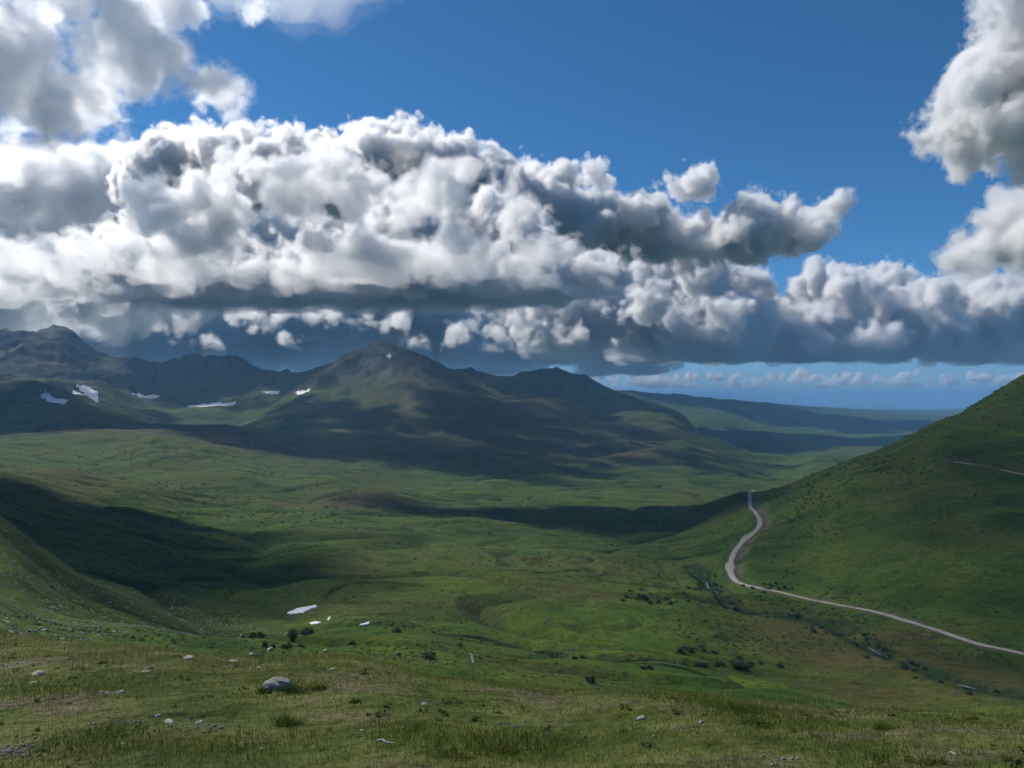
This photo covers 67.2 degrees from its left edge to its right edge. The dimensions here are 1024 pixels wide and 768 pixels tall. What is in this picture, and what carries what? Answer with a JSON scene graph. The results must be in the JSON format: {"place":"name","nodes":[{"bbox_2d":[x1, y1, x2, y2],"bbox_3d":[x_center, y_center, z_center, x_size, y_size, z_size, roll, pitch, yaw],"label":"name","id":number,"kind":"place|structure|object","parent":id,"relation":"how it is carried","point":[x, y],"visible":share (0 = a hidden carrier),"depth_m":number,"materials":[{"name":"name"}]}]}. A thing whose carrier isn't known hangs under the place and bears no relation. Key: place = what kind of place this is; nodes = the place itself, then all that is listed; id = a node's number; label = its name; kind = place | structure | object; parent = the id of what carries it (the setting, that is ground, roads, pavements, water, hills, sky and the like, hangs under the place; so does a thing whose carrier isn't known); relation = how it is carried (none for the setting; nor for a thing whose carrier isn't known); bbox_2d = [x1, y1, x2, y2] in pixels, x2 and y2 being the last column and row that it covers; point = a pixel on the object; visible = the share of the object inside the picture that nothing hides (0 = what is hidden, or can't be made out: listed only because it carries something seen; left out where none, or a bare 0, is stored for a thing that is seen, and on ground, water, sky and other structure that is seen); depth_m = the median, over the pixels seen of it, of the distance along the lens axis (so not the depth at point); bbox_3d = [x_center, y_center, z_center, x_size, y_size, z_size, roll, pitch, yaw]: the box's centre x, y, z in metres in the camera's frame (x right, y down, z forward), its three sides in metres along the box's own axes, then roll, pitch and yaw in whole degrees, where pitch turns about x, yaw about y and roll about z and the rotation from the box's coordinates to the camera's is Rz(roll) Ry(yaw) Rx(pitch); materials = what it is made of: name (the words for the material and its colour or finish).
{"place":"outdoors","nodes":[
{"label":"outdoors","id":0,"kind":"place"},
{"bbox_2d":[0,324,1023,767],"bbox_3d":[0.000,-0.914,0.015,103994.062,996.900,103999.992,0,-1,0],"label":"ground","id":1,"kind":"structure","parent":0,"point":[372,408],"depth_m":495.93,"materials":[{"name":"green plant"}]},
{"bbox_2d":[32,670,44,675],"bbox_3d":[-6.325,3.869,10.274,0.154,0.079,0.207,-4,3,-38],"label":"stone","id":2,"kind":"object","parent":1,"relation":"on","point":[38,672],"visible":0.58,"depth_m":10.24,"materials":[{"name":"grey stone"}]},
{"bbox_2d":[40,390,67,403],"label":"snow patch","id":3,"kind":"object","parent":1,"relation":"on","point":[49,398],"visible":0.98,"depth_m":2228.21,"materials":[{"name":"white snow"}]},
{"bbox_2d":[73,384,97,401],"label":"snow patch","id":4,"kind":"object","parent":1,"relation":"on","point":[91,394],"visible":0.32,"depth_m":2993.70,"materials":[{"name":"white snow"}]},
{"bbox_2d":[0,532,248,640],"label":"rubble","id":5,"kind":"object","parent":1,"relation":"on","point":[28,630],"visible":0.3,"depth_m":124.39,"materials":[{"name":"grey stone"}]},
{"bbox_2d":[132,393,159,398],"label":"snow patch","id":6,"kind":"object","parent":1,"relation":"on","point":[152,396],"visible":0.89,"depth_m":3430.71,"materials":[{"name":"white snow"}]},
{"bbox_2d":[183,655,193,659],"bbox_3d":[-5.396,4.571,12.819,0.208,0.070,0.175,1,4,35],"label":"stone","id":7,"kind":"object","parent":1,"relation":"on","point":[190,657],"visible":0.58,"depth_m":12.80,"materials":[{"name":"grey stone"}]},
{"bbox_2d":[188,401,235,406],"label":"snow patch","id":8,"kind":"object","parent":1,"relation":"on","point":[219,404],"visible":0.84,"depth_m":3293.45,"materials":[{"name":"white snow"}]},
{"bbox_2d":[255,687,273,694],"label":"dwarf shrub","id":9,"kind":"object","parent":1,"relation":"on","point":[260,691],"visible":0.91,"depth_m":8.78,"materials":[{"name":"green plant"}]},
{"bbox_2d":[263,390,279,393],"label":"snow patch","id":10,"kind":"object","parent":1,"relation":"on","point":[273,392],"visible":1,"depth_m":3411.93,"materials":[{"name":"white snow"}]},
{"bbox_2d":[263,677,291,690],"bbox_3d":[-2.754,3.548,9.043,0.336,0.218,0.281,2,-3,-17],"label":"boulder","id":11,"kind":"object","parent":1,"relation":"on","point":[272,682],"visible":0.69,"depth_m":8.97,"materials":[{"name":"stone"}]},
{"bbox_2d":[264,711,308,727],"bbox_3d":[-2.140,3.179,7.267,0.444,0.137,0.416,-1,-2,38],"label":"grass tussock","id":12,"kind":"object","parent":1,"relation":"on","point":[282,720],"depth_m":7.27,"materials":[{"name":"green plant"}]},
{"bbox_2d":[287,631,296,638],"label":"willow bush","id":13,"kind":"object","parent":1,"relation":"on","point":[290,636],"visible":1,"depth_m":231.63,"materials":[{"name":"green plant"}]},
{"bbox_2d":[281,681,312,693],"bbox_3d":[-2.496,3.507,8.877,0.409,0.107,0.390,0,-1,-15],"label":"dwarf shrub","id":14,"kind":"object","parent":1,"relation":"on","point":[295,690],"visible":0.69,"depth_m":8.87,"materials":[{"name":"green plant"}]},
{"bbox_2d":[287,605,316,613],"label":"snow patch","id":15,"kind":"object","parent":1,"relation":"on","point":[300,610],"visible":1,"depth_m":299.80,"materials":[{"name":"white snow"}]},
{"bbox_2d":[295,388,309,394],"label":"snow patch","id":16,"kind":"object","parent":1,"relation":"on","point":[302,392],"visible":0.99,"depth_m":3149.78,"materials":[{"name":"white snow"}]},
{"bbox_2d":[308,684,329,691],"bbox_3d":[-2.276,3.577,9.059,0.269,0.051,0.297,0,-1,0],"label":"dwarf shrub","id":17,"kind":"object","parent":1,"relation":"on","point":[316,688],"visible":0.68,"depth_m":9.08,"materials":[{"name":"green plant"}]},
{"bbox_2d":[346,639,354,645],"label":"willow bush","id":18,"kind":"object","parent":1,"relation":"on","point":[352,642],"visible":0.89,"depth_m":213.86,"materials":[{"name":"green plant"}]},
{"bbox_2d":[349,698,365,703],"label":"dwarf shrub","id":19,"kind":"object","parent":1,"relation":"on","point":[354,701],"visible":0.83,"depth_m":8.18,"materials":[{"name":"green plant"}]},
{"bbox_2d":[376,739,394,744],"bbox_3d":[-1.046,2.968,6.387,0.160,0.030,0.036,0,-1,20],"label":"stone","id":20,"kind":"object","parent":1,"relation":"on","point":[379,740],"visible":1,"depth_m":6.38,"materials":[{"name":"grey stone"}]},
{"bbox_2d":[392,626,401,632],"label":"willow bush","id":21,"kind":"object","parent":1,"relation":"on","point":[397,629],"visible":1,"depth_m":218.00,"materials":[{"name":"green plant"}]},
{"bbox_2d":[410,689,428,692],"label":"grass tussock","id":22,"kind":"object","parent":1,"relation":"on","point":[425,691],"depth_m":9.42,"materials":[{"name":"green plant"}]},
{"bbox_2d":[419,651,435,659],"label":"willow bush","id":23,"kind":"object","parent":1,"relation":"on","point":[427,655],"visible":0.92,"depth_m":154.02,"materials":[{"name":"green plant"}]},
{"bbox_2d":[424,743,471,761],"bbox_3d":[-0.491,2.919,6.058,0.427,0.087,0.340,-1,-1,27],"label":"grass tussock","id":24,"kind":"object","parent":1,"relation":"on","point":[449,753],"depth_m":6.07,"materials":[{"name":"green plant"}]},
{"bbox_2d":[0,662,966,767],"bbox_3d":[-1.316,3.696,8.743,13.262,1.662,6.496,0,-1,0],"label":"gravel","id":25,"kind":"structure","parent":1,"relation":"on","point":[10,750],"depth_m":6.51,"materials":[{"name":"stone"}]},
{"bbox_2d":[477,732,529,756],"bbox_3d":[-0.106,2.977,6.322,0.524,0.153,0.536,0,-1,0],"label":"grass tussock","id":26,"kind":"object","parent":1,"relation":"on","point":[494,744],"depth_m":6.33,"materials":[{"name":"green plant"}]},
{"bbox_2d":[0,374,1023,711],"bbox_3d":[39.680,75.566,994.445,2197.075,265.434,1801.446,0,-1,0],"label":"scrub","id":27,"kind":"object","parent":1,"relation":"on","point":[172,640],"visible":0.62,"depth_m":404.49,"materials":[{"name":"green plant"}]},
{"bbox_2d":[0,643,1023,767],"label":"herbs","id":28,"kind":"object","parent":1,"relation":"on","point":[1015,761],"visible":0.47,"depth_m":8.26,"materials":[{"name":"green plant"}]},
{"bbox_2d":[582,674,595,684],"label":"willow bush","id":29,"kind":"object","parent":1,"relation":"on","point":[591,679],"visible":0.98,"depth_m":160.30,"materials":[{"name":"green plant"}]},
{"bbox_2d":[637,715,644,719],"bbox_3d":[1.333,3.462,7.975,0.085,0.054,0.099,0,-3,14],"label":"stone","id":30,"kind":"object","parent":1,"relation":"on","point":[641,717],"visible":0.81,"depth_m":7.95,"materials":[{"name":"grey stone"}]},
{"bbox_2d":[731,661,739,667],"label":"willow bush","id":31,"kind":"object","parent":1,"relation":"on","point":[735,664],"visible":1,"depth_m":255.36,"materials":[{"name":"green plant"}]},
{"bbox_2d":[723,696,765,714],"bbox_3d":[2.750,3.865,9.242,0.705,0.194,0.554,0,-1,0],"label":"grass tussock","id":32,"kind":"object","parent":1,"relation":"on","point":[742,708],"depth_m":9.27,"materials":[{"name":"green plant"}]},
{"bbox_2d":[740,718,779,729],"bbox_3d":[2.506,3.447,7.832,0.411,0.074,0.396,0,-1,22],"label":"dwarf shrub","id":33,"kind":"object","parent":1,"relation":"on","point":[763,723],"visible":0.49,"depth_m":7.83,"materials":[{"name":"green plant"}]},
{"bbox_2d":[867,719,903,730],"bbox_3d":[3.753,3.403,7.639,0.448,0.118,0.304,0,-1,15],"label":"grass tussock","id":34,"kind":"object","parent":1,"relation":"on","point":[881,725],"depth_m":7.66,"materials":[{"name":"green plant"}]},
{"bbox_2d":[912,754,938,766],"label":"grass tussock","id":35,"kind":"object","parent":1,"relation":"on","point":[926,761],"depth_m":5.86,"materials":[{"name":"green plant"}]},
{"bbox_2d":[964,716,980,719],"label":"grass tussock","id":36,"kind":"object","parent":1,"relation":"on","point":[972,718],"depth_m":9.26,"materials":[{"name":"green plant"}]},
{"bbox_2d":[0,0,1023,406],"label":"sky","id":37,"kind":"structure","parent":0,"point":[818,203],"materials":[{"name":"blue"}]},
{"bbox_2d":[725,490,1023,654],"bbox_3d":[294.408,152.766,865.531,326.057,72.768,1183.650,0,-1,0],"label":"road","id":38,"kind":"structure","parent":0,"point":[729,566],"depth_m":433.07,"materials":[{"name":"grey gravel"}]}
]}

